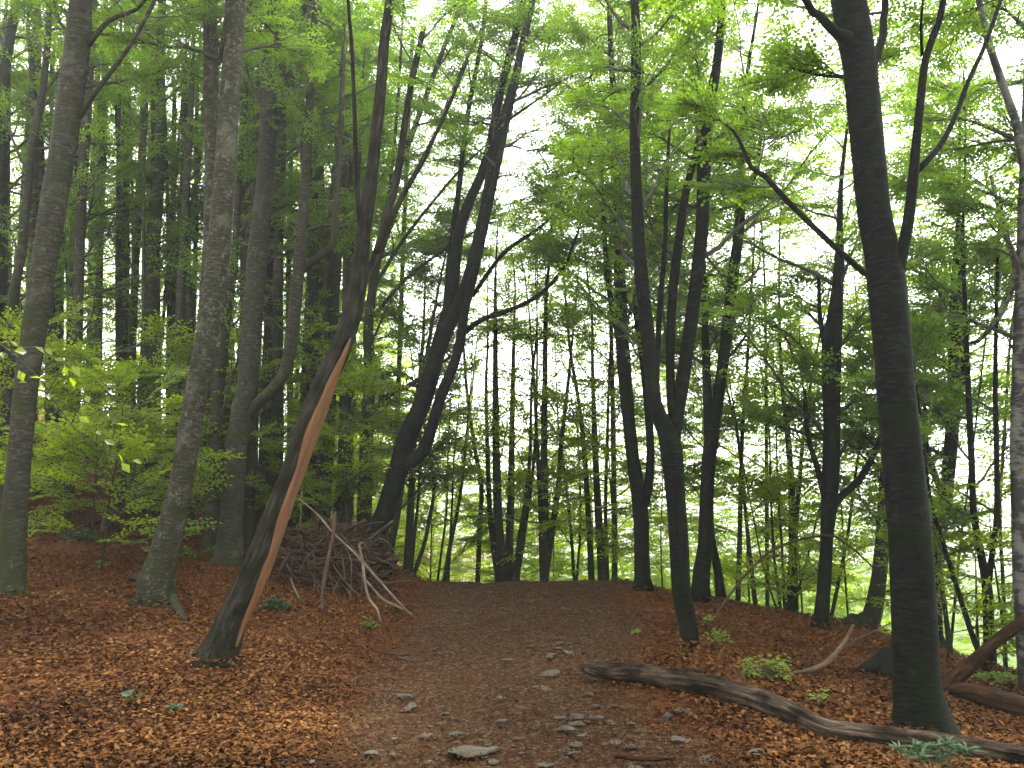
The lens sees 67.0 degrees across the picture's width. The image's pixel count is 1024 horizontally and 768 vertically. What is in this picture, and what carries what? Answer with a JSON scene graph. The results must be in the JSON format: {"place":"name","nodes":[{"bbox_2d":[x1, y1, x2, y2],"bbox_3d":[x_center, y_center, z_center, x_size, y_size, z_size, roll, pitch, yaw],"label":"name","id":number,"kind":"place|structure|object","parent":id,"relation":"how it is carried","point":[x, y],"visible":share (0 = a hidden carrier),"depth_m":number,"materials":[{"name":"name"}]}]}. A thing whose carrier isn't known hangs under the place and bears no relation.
{"place":"outdoors","nodes":[
{"label":"outdoors","id":0,"kind":"place"},
{"bbox_2d":[0,399,1023,767],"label":"ground","id":1,"kind":"structure","parent":0,"point":[354,651],"depth_m":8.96,"materials":[{"name":"brown plant"}]},
{"bbox_2d":[0,0,51,314],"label":"beech tree","id":2,"kind":"object","parent":1,"relation":"on","point":[14,132],"visible":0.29,"depth_m":17.46,"materials":[{"name":"green plant"}]},
{"bbox_2d":[0,0,113,231],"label":"beech tree","id":3,"kind":"object","parent":1,"relation":"on","point":[44,15],"visible":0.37,"depth_m":16.67,"materials":[{"name":"green plant"}]},
{"bbox_2d":[10,6,112,499],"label":"beech tree","id":4,"kind":"object","parent":1,"relation":"on","point":[33,96],"visible":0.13,"depth_m":17.00,"materials":[{"name":"grey plant"}]},
{"bbox_2d":[0,3,138,447],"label":"beech tree","id":5,"kind":"object","parent":1,"relation":"on","point":[10,39],"visible":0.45,"depth_m":17.35,"materials":[{"name":"green plant"}]},
{"bbox_2d":[0,340,140,472],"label":"beech twig","id":6,"kind":"object","parent":1,"relation":"on","point":[49,396],"visible":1,"depth_m":4.79,"materials":[{"name":"green plant"}]},
{"bbox_2d":[0,296,141,512],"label":"beech sapling","id":7,"kind":"object","parent":1,"relation":"on","point":[59,318],"visible":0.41,"depth_m":14.02,"materials":[{"name":"green plant"}]},
{"bbox_2d":[0,0,147,493],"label":"beech tree","id":8,"kind":"object","parent":1,"relation":"on","point":[41,173],"visible":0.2,"depth_m":17.93,"materials":[{"name":"grey plant"}]},
{"bbox_2d":[0,0,165,510],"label":"beech tree","id":9,"kind":"object","parent":1,"relation":"on","point":[25,235],"visible":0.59,"depth_m":15.74,"materials":[{"name":"green plant"}]},
{"bbox_2d":[46,63,135,475],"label":"beech tree","id":10,"kind":"object","parent":1,"relation":"on","point":[60,335],"visible":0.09,"depth_m":19.18,"materials":[{"name":"green plant"}]},
{"bbox_2d":[61,0,130,490],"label":"beech tree","id":11,"kind":"object","parent":1,"relation":"on","point":[98,96],"visible":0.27,"depth_m":17.97,"materials":[{"name":"grey plant"}]},
{"bbox_2d":[20,0,177,450],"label":"beech tree","id":12,"kind":"object","parent":1,"relation":"on","point":[138,198],"visible":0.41,"depth_m":16.95,"materials":[{"name":"green plant"}]},
{"bbox_2d":[0,332,199,538],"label":"beech sapling","id":13,"kind":"object","parent":1,"relation":"on","point":[61,386],"visible":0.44,"depth_m":13.38,"materials":[{"name":"green plant"}]},
{"bbox_2d":[1,0,234,518],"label":"beech tree","id":14,"kind":"object","parent":1,"relation":"on","point":[81,220],"visible":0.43,"depth_m":16.22,"materials":[{"name":"green plant"}]},
{"bbox_2d":[90,46,148,477],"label":"beech tree","id":15,"kind":"object","parent":1,"relation":"on","point":[100,333],"visible":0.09,"depth_m":20.57,"materials":[{"name":"grey plant"}]},
{"bbox_2d":[0,349,246,572],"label":"beech sapling","id":16,"kind":"object","parent":1,"relation":"on","point":[68,437],"visible":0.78,"depth_m":11.15,"materials":[{"name":"green plant"}]},
{"bbox_2d":[0,0,253,598],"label":"beech tree","id":17,"kind":"object","parent":1,"relation":"on","point":[71,107],"visible":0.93,"depth_m":10.43,"materials":[{"name":"grey plant"}]},
{"bbox_2d":[28,305,226,532],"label":"beech sapling","id":18,"kind":"object","parent":1,"relation":"on","point":[159,328],"visible":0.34,"depth_m":14.36,"materials":[{"name":"green plant"}]},
{"bbox_2d":[87,3,179,480],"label":"beech tree","id":19,"kind":"object","parent":1,"relation":"on","point":[124,205],"visible":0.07,"depth_m":20.20,"materials":[{"name":"green plant"}]},
{"bbox_2d":[95,67,177,491],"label":"beech tree","id":20,"kind":"object","parent":1,"relation":"on","point":[127,259],"visible":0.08,"depth_m":19.81,"materials":[{"name":"grey plant"}]},
{"bbox_2d":[96,19,180,505],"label":"beech tree","id":21,"kind":"object","parent":1,"relation":"on","point":[117,330],"visible":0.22,"depth_m":18.06,"materials":[{"name":"grey plant"}]},
{"bbox_2d":[98,0,201,505],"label":"beech tree","id":22,"kind":"object","parent":1,"relation":"on","point":[120,239],"visible":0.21,"depth_m":18.33,"materials":[{"name":"grey plant"}]},
{"bbox_2d":[105,57,203,514],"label":"beech tree","id":23,"kind":"object","parent":1,"relation":"on","point":[195,185],"visible":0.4,"depth_m":17.99,"materials":[{"name":"green plant"}]},
{"bbox_2d":[90,0,220,516],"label":"beech tree","id":24,"kind":"object","parent":1,"relation":"on","point":[155,248],"visible":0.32,"depth_m":17.36,"materials":[{"name":"grey plant"}]},
{"bbox_2d":[96,11,219,530],"bbox_3d":[-7.823,-2.397,16.457,3.014,11.317,3.236,-5,-11,27],"label":"beech tree","id":25,"kind":"object","parent":1,"relation":"on","point":[143,295],"visible":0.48,"depth_m":16.02,"materials":[{"name":"grey plant"}]},
{"bbox_2d":[96,3,221,485],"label":"beech tree","id":26,"kind":"object","parent":1,"relation":"on","point":[133,320],"visible":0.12,"depth_m":19.30,"materials":[{"name":"grey plant"}]},
{"bbox_2d":[126,21,203,502],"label":"beech tree","id":27,"kind":"object","parent":1,"relation":"on","point":[199,224],"visible":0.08,"depth_m":18.91,"materials":[{"name":"grey plant"}]},
{"bbox_2d":[109,0,230,440],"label":"beech tree","id":28,"kind":"object","parent":1,"relation":"on","point":[169,307],"visible":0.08,"depth_m":18.63,"materials":[{"name":"grey plant"}]},
{"bbox_2d":[63,0,338,621],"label":"beech tree","id":29,"kind":"object","parent":1,"relation":"on","point":[155,578],"visible":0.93,"depth_m":10.83,"materials":[{"name":"grey plant"}]},
{"bbox_2d":[151,22,259,498],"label":"beech tree","id":30,"kind":"object","parent":1,"relation":"on","point":[188,177],"visible":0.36,"depth_m":16.38,"materials":[{"name":"grey plant"}]},
{"bbox_2d":[166,2,271,526],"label":"beech tree","id":31,"kind":"object","parent":1,"relation":"on","point":[188,308],"visible":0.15,"depth_m":17.12,"materials":[{"name":"grey plant"}]},
{"bbox_2d":[156,324,293,517],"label":"beech sapling","id":32,"kind":"object","parent":1,"relation":"on","point":[187,359],"visible":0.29,"depth_m":14.50,"materials":[{"name":"green plant"}]},
{"bbox_2d":[170,28,299,388],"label":"beech tree","id":33,"kind":"object","parent":1,"relation":"on","point":[249,208],"visible":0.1,"depth_m":17.15,"materials":[{"name":"grey plant"}]},
{"bbox_2d":[136,1,374,547],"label":"beech tree","id":34,"kind":"object","parent":1,"relation":"on","point":[276,331],"visible":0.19,"depth_m":16.58,"materials":[{"name":"green plant"}]},
{"bbox_2d":[164,0,383,549],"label":"beech tree","id":35,"kind":"object","parent":1,"relation":"on","point":[217,409],"visible":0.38,"depth_m":14.63,"materials":[{"name":"grey plant"}]},
{"bbox_2d":[256,79,296,529],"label":"beech tree","id":36,"kind":"object","parent":1,"relation":"on","point":[267,344],"visible":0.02,"depth_m":18.24,"materials":[{"name":"grey plant"}]},
{"bbox_2d":[237,0,341,550],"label":"beech tree","id":37,"kind":"object","parent":1,"relation":"on","point":[249,518],"visible":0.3,"depth_m":14.75,"materials":[{"name":"grey plant"}]},
{"bbox_2d":[255,307,392,529],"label":"beech sapling","id":38,"kind":"object","parent":1,"relation":"on","point":[271,449],"visible":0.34,"depth_m":15.29,"materials":[{"name":"green plant"}]},
{"bbox_2d":[210,0,447,566],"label":"beech tree","id":39,"kind":"object","parent":1,"relation":"on","point":[248,404],"visible":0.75,"depth_m":13.75,"materials":[{"name":"grey plant"}]},
{"bbox_2d":[235,2,429,460],"bbox_3d":[-4.275,-2.839,17.693,4.395,13.597,4.182,-5,-11,28],"label":"beech tree","id":40,"kind":"object","parent":1,"relation":"on","point":[294,210],"visible":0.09,"depth_m":17.20,"materials":[{"name":"green plant"}]},
{"bbox_2d":[288,69,388,535],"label":"beech tree","id":41,"kind":"object","parent":1,"relation":"on","point":[314,271],"visible":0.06,"depth_m":17.43,"materials":[{"name":"grey plant"}]},
{"bbox_2d":[277,45,401,537],"bbox_3d":[-3.647,-1.980,16.427,3.307,11.622,2.215,-4,-11,22],"label":"beech tree","id":42,"kind":"object","parent":1,"relation":"on","point":[346,403],"visible":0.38,"depth_m":15.92,"materials":[{"name":"grey plant"}]},
{"bbox_2d":[290,37,389,535],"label":"beech tree","id":43,"kind":"object","parent":1,"relation":"on","point":[326,282],"visible":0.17,"depth_m":16.75,"materials":[{"name":"grey plant"}]},
{"bbox_2d":[270,505,412,595],"bbox_3d":[-2.961,2.693,12.714,2.842,1.443,2.525,0,-10,0],"label":"brushwood","id":44,"kind":"object","parent":1,"relation":"on","point":[305,565],"visible":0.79,"depth_m":12.30,"materials":[{"name":"brown wood"}]},
{"bbox_2d":[190,0,494,668],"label":"split beech","id":45,"kind":"object","parent":1,"relation":"on","point":[225,635],"visible":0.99,"depth_m":8.18,"materials":[{"name":"brown plant"}]},
{"bbox_2d":[311,47,376,532],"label":"beech tree","id":46,"kind":"object","parent":1,"relation":"on","point":[336,286],"visible":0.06,"depth_m":16.83,"materials":[{"name":"grey plant"}]},
{"bbox_2d":[283,31,407,535],"bbox_3d":[-4.607,-3.062,20.039,3.660,14.304,2.394,6,-12,-32],"label":"beech tree","id":47,"kind":"object","parent":1,"relation":"on","point":[302,400],"depth_m":18.84,"materials":[{"name":"grey plant"}]},
{"bbox_2d":[263,336,433,531],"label":"beech sapling","id":48,"kind":"object","parent":1,"relation":"on","point":[386,447],"visible":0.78,"depth_m":13.97,"materials":[{"name":"green plant"}]},
{"bbox_2d":[326,11,408,530],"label":"beech tree","id":49,"kind":"object","parent":1,"relation":"on","point":[374,30],"visible":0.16,"depth_m":17.77,"materials":[{"name":"green plant"}]},
{"bbox_2d":[326,13,448,526],"bbox_3d":[-3.092,-2.319,17.050,3.069,12.526,2.097,4,-11,-20],"label":"beech tree","id":50,"kind":"object","parent":1,"relation":"on","point":[338,507],"visible":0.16,"depth_m":16.64,"materials":[{"name":"grey plant"}]},
{"bbox_2d":[316,233,475,575],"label":"beech tree","id":51,"kind":"object","parent":1,"relation":"on","point":[409,529],"visible":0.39,"depth_m":16.10,"materials":[{"name":"green plant"}]},
{"bbox_2d":[292,0,526,536],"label":"beech tree","id":52,"kind":"object","parent":1,"relation":"on","point":[368,316],"visible":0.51,"depth_m":15.80,"materials":[{"name":"green plant"}]},
{"bbox_2d":[363,28,464,552],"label":"beech tree","id":53,"kind":"object","parent":1,"relation":"on","point":[399,358],"visible":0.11,"depth_m":20.92,"materials":[{"name":"green plant"}]},
{"bbox_2d":[349,206,495,558],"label":"beech tree","id":54,"kind":"object","parent":1,"relation":"on","point":[435,460],"visible":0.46,"depth_m":15.55,"materials":[{"name":"green plant"}]},
{"bbox_2d":[360,305,484,574],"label":"beech coppice","id":55,"kind":"object","parent":1,"relation":"on","point":[421,552],"visible":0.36,"depth_m":16.27,"materials":[{"name":"green plant"}]},
{"bbox_2d":[375,388,503,579],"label":"beech sapling","id":56,"kind":"object","parent":1,"relation":"on","point":[475,537],"visible":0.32,"depth_m":17.54,"materials":[{"name":"green plant"}]},
{"bbox_2d":[402,307,513,580],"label":"beech sapling","id":57,"kind":"object","parent":1,"relation":"on","point":[474,363],"visible":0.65,"depth_m":17.07,"materials":[{"name":"green plant"}]},
{"bbox_2d":[416,218,551,581],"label":"beech coppice","id":58,"kind":"object","parent":1,"relation":"on","point":[481,503],"visible":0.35,"depth_m":18.08,"materials":[{"name":"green plant"}]},
{"bbox_2d":[363,0,640,569],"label":"beech tree","id":59,"kind":"object","parent":1,"relation":"on","point":[406,457],"visible":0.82,"depth_m":13.99,"materials":[{"name":"green plant"}]},
{"bbox_2d":[0,0,1023,667],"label":"woods","id":60,"kind":"object","parent":1,"relation":"on","point":[624,564],"visible":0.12,"depth_m":20.87,"materials":[{"name":"green plant"}]},
{"bbox_2d":[446,421,591,582],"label":"beech sapling","id":61,"kind":"object","parent":1,"relation":"on","point":[553,564],"visible":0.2,"depth_m":18.44,"materials":[{"name":"green plant"}]},
{"bbox_2d":[443,192,595,581],"bbox_3d":[0.147,0.354,17.650,3.738,9.245,3.629,0,-10,0],"label":"beech coppice","id":62,"kind":"object","parent":1,"relation":"on","point":[510,570],"visible":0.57,"depth_m":17.28,"materials":[{"name":"green plant"}]},
{"bbox_2d":[457,159,626,581],"bbox_3d":[0.733,-0.303,17.441,2.648,10.060,3.803,9,-14,-42],"label":"beech coppice","id":63,"kind":"object","parent":1,"relation":"on","point":[547,537],"visible":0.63,"depth_m":16.98,"materials":[{"name":"green plant"}]},
{"bbox_2d":[469,419,619,581],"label":"beech sapling","id":64,"kind":"object","parent":1,"relation":"on","point":[592,501],"visible":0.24,"depth_m":19.50,"materials":[{"name":"green plant"}]},
{"bbox_2d":[533,324,620,580],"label":"beech coppice","id":65,"kind":"object","parent":1,"relation":"on","point":[574,576],"visible":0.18,"depth_m":18.13,"materials":[{"name":"green plant"}]},
{"bbox_2d":[515,154,665,580],"bbox_3d":[1.880,-0.683,17.079,3.635,10.636,3.578,0,-10,0],"label":"beech coppice","id":66,"kind":"object","parent":1,"relation":"on","point":[603,562],"visible":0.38,"depth_m":16.52,"materials":[{"name":"green plant"}]},
{"bbox_2d":[526,332,665,577],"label":"beech sapling","id":67,"kind":"object","parent":1,"relation":"on","point":[568,479],"visible":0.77,"depth_m":15.43,"materials":[{"name":"green plant"}]},
{"bbox_2d":[503,0,714,590],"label":"beech tree","id":68,"kind":"object","parent":1,"relation":"on","point":[641,491],"visible":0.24,"depth_m":14.11,"materials":[{"name":"green plant"}]},
{"bbox_2d":[596,399,735,587],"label":"beech sapling","id":69,"kind":"object","parent":1,"relation":"on","point":[662,519],"visible":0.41,"depth_m":15.10,"materials":[{"name":"green plant"}]},
{"bbox_2d":[536,0,852,648],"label":"beech tree","id":70,"kind":"object","parent":1,"relation":"on","point":[668,426],"visible":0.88,"depth_m":9.64,"materials":[{"name":"green plant"}]},
{"bbox_2d":[641,258,766,597],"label":"beech tree","id":71,"kind":"object","parent":1,"relation":"on","point":[720,590],"visible":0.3,"depth_m":14.50,"materials":[{"name":"green plant"}]},
{"bbox_2d":[632,0,846,602],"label":"beech tree","id":72,"kind":"object","parent":1,"relation":"on","point":[712,416],"visible":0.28,"depth_m":13.24,"materials":[{"name":"green plant"}]},
{"bbox_2d":[676,249,813,605],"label":"beech coppice","id":73,"kind":"object","parent":1,"relation":"on","point":[749,551],"visible":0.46,"depth_m":13.79,"materials":[{"name":"green plant"}]},
{"bbox_2d":[689,175,804,600],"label":"beech coppice","id":74,"kind":"object","parent":1,"relation":"on","point":[771,222],"visible":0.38,"depth_m":14.06,"materials":[{"name":"green plant"}]},
{"bbox_2d":[687,429,813,602],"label":"beech sapling","id":75,"kind":"object","parent":1,"relation":"on","point":[727,530],"visible":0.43,"depth_m":14.61,"materials":[{"name":"green plant"}]},
{"bbox_2d":[740,653,793,681],"bbox_3d":[2.428,2.710,7.378,0.522,0.281,0.492,-2,-10,9],"label":"beech seedling","id":76,"kind":"object","parent":1,"relation":"on","point":[769,672],"visible":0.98,"depth_m":7.31,"materials":[{"name":"green plant"}]},
{"bbox_2d":[691,175,853,607],"bbox_3d":[4.999,-0.114,15.430,3.063,9.646,2.306,-4,-11,22],"label":"beech coppice","id":77,"kind":"object","parent":1,"relation":"on","point":[767,600],"visible":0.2,"depth_m":15.36,"materials":[{"name":"green plant"}]},
{"bbox_2d":[689,333,873,611],"bbox_3d":[4.629,1.571,13.206,3.369,5.015,2.439,8,-13,-39],"label":"beech coppice","id":78,"kind":"object","parent":1,"relation":"on","point":[770,488],"visible":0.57,"depth_m":12.97,"materials":[{"name":"green plant"}]},
{"bbox_2d":[699,144,873,611],"bbox_3d":[5.365,-0.210,14.317,3.577,9.106,3.005,0,-10,0],"label":"beech coppice","id":79,"kind":"object","parent":1,"relation":"on","point":[797,495],"visible":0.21,"depth_m":13.98,"materials":[{"name":"green plant"}]},
{"bbox_2d":[710,534,883,622],"bbox_3d":[4.087,2.731,11.027,3.214,1.148,0.129,4,-11,-22],"label":"fallen branch","id":80,"kind":"object","parent":1,"relation":"on","point":[763,557],"visible":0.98,"depth_m":11.02,"materials":[{"name":"brown wood"}]},
{"bbox_2d":[737,463,860,612],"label":"beech sapling","id":81,"kind":"object","parent":1,"relation":"on","point":[787,524],"visible":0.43,"depth_m":13.21,"materials":[{"name":"green plant"}]},
{"bbox_2d":[579,662,1023,766],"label":"fallen log","id":82,"kind":"object","parent":1,"relation":"on","point":[691,679],"visible":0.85,"depth_m":6.02,"materials":[{"name":"brown wood"}]},
{"bbox_2d":[770,424,889,614],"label":"beech sapling","id":83,"kind":"object","parent":1,"relation":"on","point":[864,544],"visible":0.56,"depth_m":12.33,"materials":[{"name":"green plant"}]},
{"bbox_2d":[638,0,1022,734],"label":"beech tree","id":84,"kind":"object","parent":1,"relation":"on","point":[916,668],"visible":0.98,"depth_m":6.77,"materials":[{"name":"green plant"}]},
{"bbox_2d":[674,0,1010,629],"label":"beech tree","id":85,"kind":"object","parent":1,"relation":"on","point":[829,396],"visible":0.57,"depth_m":11.94,"materials":[{"name":"green plant"}]},
{"bbox_2d":[771,271,934,617],"bbox_3d":[5.829,1.026,13.277,3.183,6.315,2.762,0,-10,0],"label":"beech coppice","id":86,"kind":"object","parent":1,"relation":"on","point":[805,548],"visible":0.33,"depth_m":12.66,"materials":[{"name":"green plant"}]},
{"bbox_2d":[857,647,891,678],"bbox_3d":[4.083,3.163,8.575,0.596,0.459,0.438,0,-10,0],"label":"rock","id":87,"kind":"object","parent":1,"relation":"on","point":[879,661],"visible":0.43,"depth_m":8.50,"materials":[{"name":"grey stone"}]},
{"bbox_2d":[806,250,967,629],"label":"beech tree","id":88,"kind":"object","parent":1,"relation":"on","point":[868,614],"visible":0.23,"depth_m":12.19,"materials":[{"name":"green plant"}]},
{"bbox_2d":[837,236,1002,675],"bbox_3d":[5.212,0.890,10.235,2.088,5.920,1.799,7,-12,-36],"label":"beech sapling","id":89,"kind":"object","parent":1,"relation":"on","point":[925,327],"visible":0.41,"depth_m":9.98,"materials":[{"name":"green plant"}]},
{"bbox_2d":[835,25,1015,674],"bbox_3d":[5.879,-0.729,10.385,3.535,9.164,2.318,6,-12,-30],"label":"beech tree","id":90,"kind":"object","parent":1,"relation":"on","point":[970,403],"visible":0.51,"depth_m":10.24,"materials":[{"name":"green plant"}]},
{"bbox_2d":[841,57,1018,647],"bbox_3d":[6.589,-0.726,12.121,3.359,9.668,2.953,5,-11,-26],"label":"beech tree","id":91,"kind":"object","parent":1,"relation":"on","point":[922,281],"visible":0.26,"depth_m":11.84,"materials":[{"name":"green plant"}]},
{"bbox_2d":[856,310,1015,658],"bbox_3d":[6.235,1.339,10.944,2.273,5.118,2.230,0,-10,0],"label":"beech coppice","id":92,"kind":"object","parent":1,"relation":"on","point":[950,641],"visible":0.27,"depth_m":10.62,"materials":[{"name":"green plant"}]},
{"bbox_2d":[862,520,1013,658],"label":"beech sapling","id":93,"kind":"object","parent":1,"relation":"on","point":[963,547],"visible":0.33,"depth_m":9.80,"materials":[{"name":"green plant"}]},
{"bbox_2d":[886,733,989,767],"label":"spurge plant","id":94,"kind":"object","parent":1,"relation":"on","point":[917,746],"visible":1,"depth_m":4.95,"materials":[{"name":"green plant"}]},
{"bbox_2d":[885,524,1015,656],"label":"beech sapling","id":95,"kind":"object","parent":1,"relation":"on","point":[997,606],"visible":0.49,"depth_m":9.54,"materials":[{"name":"green plant"}]},
{"bbox_2d":[883,0,1023,693],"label":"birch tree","id":96,"kind":"object","parent":1,"relation":"on","point":[951,200],"visible":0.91,"depth_m":9.75,"materials":[{"name":"green plant"}]},
{"bbox_2d":[930,274,1013,665],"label":"beech coppice","id":97,"kind":"object","parent":1,"relation":"on","point":[1007,372],"visible":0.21,"depth_m":11.47,"materials":[{"name":"green plant"}]},
{"bbox_2d":[931,462,1013,667],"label":"beech sapling","id":98,"kind":"object","parent":1,"relation":"on","point":[965,485],"visible":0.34,"depth_m":10.14,"materials":[{"name":"green plant"}]},
{"bbox_2d":[941,614,1023,689],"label":"leaning trunk","id":99,"kind":"object","parent":1,"relation":"on","point":[968,667],"visible":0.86,"depth_m":8.19,"materials":[{"name":"brown wood"}]},
{"bbox_2d":[948,682,1023,719],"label":"rotten log","id":100,"kind":"object","parent":1,"relation":"on","point":[1006,702],"visible":0.72,"depth_m":7.40,"materials":[{"name":"brown wood"}]},
{"bbox_2d":[0,0,1023,574],"label":"sky","id":101,"kind":"structure","parent":0,"point":[1005,56],"materials":[{"name":"white"}]},
{"bbox_2d":[321,580,731,767],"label":"path","id":102,"kind":"structure","parent":0,"point":[553,588],"depth_m":7.33,"materials":[{"name":"brown soil"}]},
{"bbox_2d":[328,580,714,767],"bbox_3d":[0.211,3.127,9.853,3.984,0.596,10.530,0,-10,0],"label":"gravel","id":103,"kind":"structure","parent":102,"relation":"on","point":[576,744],"depth_m":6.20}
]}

